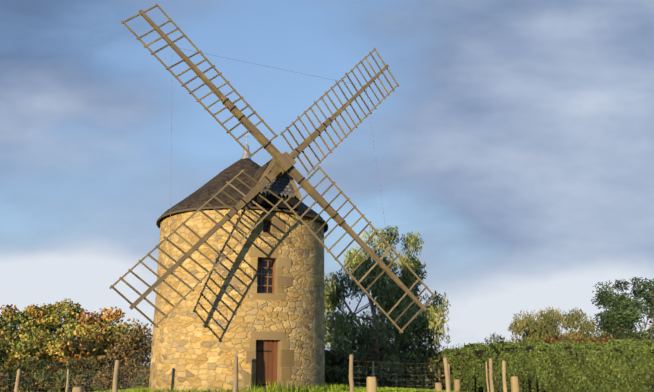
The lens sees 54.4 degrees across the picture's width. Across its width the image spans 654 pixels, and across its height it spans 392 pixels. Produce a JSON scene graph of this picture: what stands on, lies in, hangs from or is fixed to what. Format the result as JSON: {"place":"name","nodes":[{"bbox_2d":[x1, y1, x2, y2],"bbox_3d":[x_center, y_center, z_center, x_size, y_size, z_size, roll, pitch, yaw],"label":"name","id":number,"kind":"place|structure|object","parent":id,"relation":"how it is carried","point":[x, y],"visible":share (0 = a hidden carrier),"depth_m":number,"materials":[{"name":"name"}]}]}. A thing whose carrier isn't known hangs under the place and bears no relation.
{"place":"outdoors","nodes":[
{"label":"outdoors","id":0,"kind":"place"},
{"bbox_2d":[0,0,653,364],"label":"sky","id":1,"kind":"structure","parent":0,"point":[515,137],"materials":[{"name":"blue"}]},
{"bbox_3d":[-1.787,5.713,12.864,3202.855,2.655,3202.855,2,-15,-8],"label":"ground","id":2,"kind":"structure","parent":0,"visible":0},
{"bbox_2d":[0,355,14,386],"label":"shrub","id":3,"kind":"object","parent":2,"relation":"on","point":[4,371],"visible":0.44,"depth_m":50.91,"materials":[{"name":"green plant"}]},
{"bbox_2d":[0,327,31,378],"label":"autumn tree","id":4,"kind":"object","parent":2,"relation":"on","point":[3,340],"visible":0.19,"depth_m":53.73,"materials":[{"name":"green plant"}]},
{"bbox_2d":[0,304,60,357],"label":"autumn tree","id":5,"kind":"object","parent":2,"relation":"on","point":[10,316],"visible":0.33,"depth_m":59.69,"materials":[{"name":"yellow plant"}]},
{"bbox_2d":[0,357,73,391],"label":"shrub","id":6,"kind":"object","parent":2,"relation":"on","point":[43,364],"visible":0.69,"depth_m":48.47,"materials":[{"name":"green plant"}]},
{"bbox_2d":[0,326,75,391],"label":"autumn tree","id":7,"kind":"object","parent":2,"relation":"on","point":[26,347],"visible":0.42,"depth_m":53.15,"materials":[{"name":"green plant"}]},
{"bbox_2d":[21,298,106,340],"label":"autumn tree","id":8,"kind":"object","parent":2,"relation":"on","point":[51,317],"visible":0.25,"depth_m":61.83,"materials":[{"name":"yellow plant"}]},
{"bbox_2d":[72,387,82,391],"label":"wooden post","id":9,"kind":"object","parent":2,"relation":"on","point":[77,389],"visible":1,"depth_m":17.90,"materials":[{"name":"wood"}]},
{"bbox_2d":[37,325,119,391],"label":"autumn tree","id":10,"kind":"object","parent":2,"relation":"on","point":[73,347],"visible":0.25,"depth_m":52.31,"materials":[{"name":"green plant"}]},
{"bbox_2d":[38,356,120,391],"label":"shrub","id":11,"kind":"object","parent":2,"relation":"on","point":[96,363],"visible":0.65,"depth_m":46.69,"materials":[{"name":"green plant"}]},
{"bbox_2d":[62,307,151,357],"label":"autumn tree","id":12,"kind":"object","parent":2,"relation":"on","point":[107,327],"visible":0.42,"depth_m":57.57,"materials":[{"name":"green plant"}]},
{"bbox_2d":[91,352,150,390],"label":"shrub","id":13,"kind":"object","parent":2,"relation":"on","point":[126,378],"visible":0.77,"depth_m":44.80,"materials":[{"name":"brown plant"}]},
{"bbox_2d":[100,323,151,376],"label":"autumn tree","id":14,"kind":"object","parent":2,"relation":"on","point":[131,344],"visible":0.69,"depth_m":48.76,"materials":[{"name":"brown plant"}]},
{"bbox_2d":[131,368,149,388],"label":"shrub","id":15,"kind":"object","parent":2,"relation":"on","point":[140,382],"visible":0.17,"depth_m":42.64,"materials":[{"name":"green plant"}]},
{"bbox_2d":[149,208,324,391],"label":"tower wall","id":16,"kind":"structure","parent":2,"relation":"on","point":[201,336],"depth_m":21.01,"materials":[{"name":"stone"}]},
{"bbox_2d":[156,136,327,232],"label":"windmill roof","id":17,"kind":"structure","parent":16,"relation":"on","point":[208,189],"depth_m":22.60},
{"bbox_2d":[110,4,435,332],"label":"windmill sails","id":18,"kind":"object","parent":17,"relation":"attached to","point":[284,163],"visible":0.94,"depth_m":21.08,"materials":[{"name":"brown wood"}]},
{"bbox_2d":[248,158,301,210],"bbox_3d":[-2.376,-0.207,22.985,1.832,1.904,3.268,7,-17,-25],"label":"roof dormer","id":19,"kind":"object","parent":17,"relation":"attached to","point":[285,187],"visible":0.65,"depth_m":21.62,"materials":[{"name":"grey wood"}]},
{"bbox_2d":[257,258,274,293],"bbox_3d":[-2.095,2.700,21.289,0.791,1.193,0.062,6,-16,-22],"label":"window","id":20,"kind":"structure","parent":16,"relation":"attached to","point":[265,274],"depth_m":21.32,"materials":[{"name":"brown wood"}]},
{"bbox_2d":[263,221,269,232],"bbox_3d":[-2.106,1.087,21.674,0.416,0.441,0.062,6,-16,-22],"label":"window","id":21,"kind":"structure","parent":16,"relation":"attached to","point":[266,226],"depth_m":21.70,"materials":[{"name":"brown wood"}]},
{"bbox_2d":[256,340,277,391],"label":"door","id":22,"kind":"structure","parent":16,"relation":"attached to","point":[266,359],"depth_m":20.66,"materials":[{"name":"brown wood"}]},
{"bbox_2d":[244,213,293,391],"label":"opening dressings","id":23,"kind":"structure","parent":16,"relation":"attached to","point":[286,356],"depth_m":20.83,"materials":[{"name":"stone"}]},
{"bbox_2d":[0,354,506,391],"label":"fence","id":24,"kind":"object","parent":2,"relation":"on","point":[351,378],"visible":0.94,"depth_m":19.66,"materials":[{"name":"brown wood"}]},
{"bbox_2d":[95,379,467,391],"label":"grass","id":25,"kind":"structure","parent":2,"relation":"on","point":[337,388],"depth_m":21.17,"materials":[{"name":"green plant"}]},
{"bbox_2d":[325,347,348,384],"bbox_3d":[0.448,10.061,35.682,3.718,3.100,3.352,2,-15,-8],"label":"shrub","id":26,"kind":"object","parent":2,"relation":"on","point":[333,358],"visible":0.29,"depth_m":34.85,"materials":[{"name":"green plant"}]},
{"bbox_2d":[333,347,409,387],"bbox_3d":[2.062,9.832,34.474,3.984,3.280,3.887,13,-19,-39],"label":"shrub","id":27,"kind":"object","parent":2,"relation":"on","point":[362,358],"visible":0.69,"depth_m":33.85,"materials":[{"name":"green plant"}]},
{"bbox_2d":[366,377,376,391],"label":"wooden post","id":28,"kind":"object","parent":2,"relation":"on","point":[371,384],"visible":1,"depth_m":18.02,"materials":[{"name":"wood"}]},
{"bbox_2d":[324,225,450,387],"bbox_3d":[3.438,7.399,38.111,8.245,11.321,8.702,2,-15,-8],"label":"eucalyptus tree","id":29,"kind":"object","parent":2,"relation":"on","point":[381,334],"visible":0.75,"depth_m":36.95,"materials":[{"name":"green plant"}]},
{"bbox_2d":[375,346,444,389],"bbox_3d":[4.665,10.132,35.759,4.090,3.374,4.159,-13,-20,40],"label":"shrub","id":30,"kind":"object","parent":2,"relation":"on","point":[427,370],"visible":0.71,"depth_m":34.80,"materials":[{"name":"green plant"}]},
{"bbox_2d":[435,383,441,391],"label":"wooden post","id":31,"kind":"object","parent":2,"relation":"on","point":[438,387],"visible":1,"depth_m":25.37,"materials":[{"name":"wood"}]},
{"bbox_2d":[454,379,460,391],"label":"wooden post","id":32,"kind":"object","parent":2,"relation":"on","point":[457,386],"visible":1,"depth_m":29.37,"materials":[{"name":"wood"}]},
{"bbox_2d":[510,376,519,391],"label":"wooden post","id":33,"kind":"object","parent":2,"relation":"on","point":[514,381],"visible":1,"depth_m":22.46,"materials":[{"name":"wood"}]},
{"bbox_2d":[432,333,653,391],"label":"hedge","id":34,"kind":"object","parent":2,"relation":"on","point":[600,363],"visible":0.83,"depth_m":30.28,"materials":[{"name":"green plant"}]},
{"bbox_2d":[485,306,611,345],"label":"willow bush","id":35,"kind":"object","parent":2,"relation":"on","point":[533,328],"visible":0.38,"depth_m":46.19,"materials":[{"name":"green plant"}]},
{"bbox_2d":[591,277,653,339],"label":"tree","id":36,"kind":"object","parent":2,"relation":"on","point":[625,316],"visible":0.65,"depth_m":51.71,"materials":[{"name":"green plant"}]}
]}

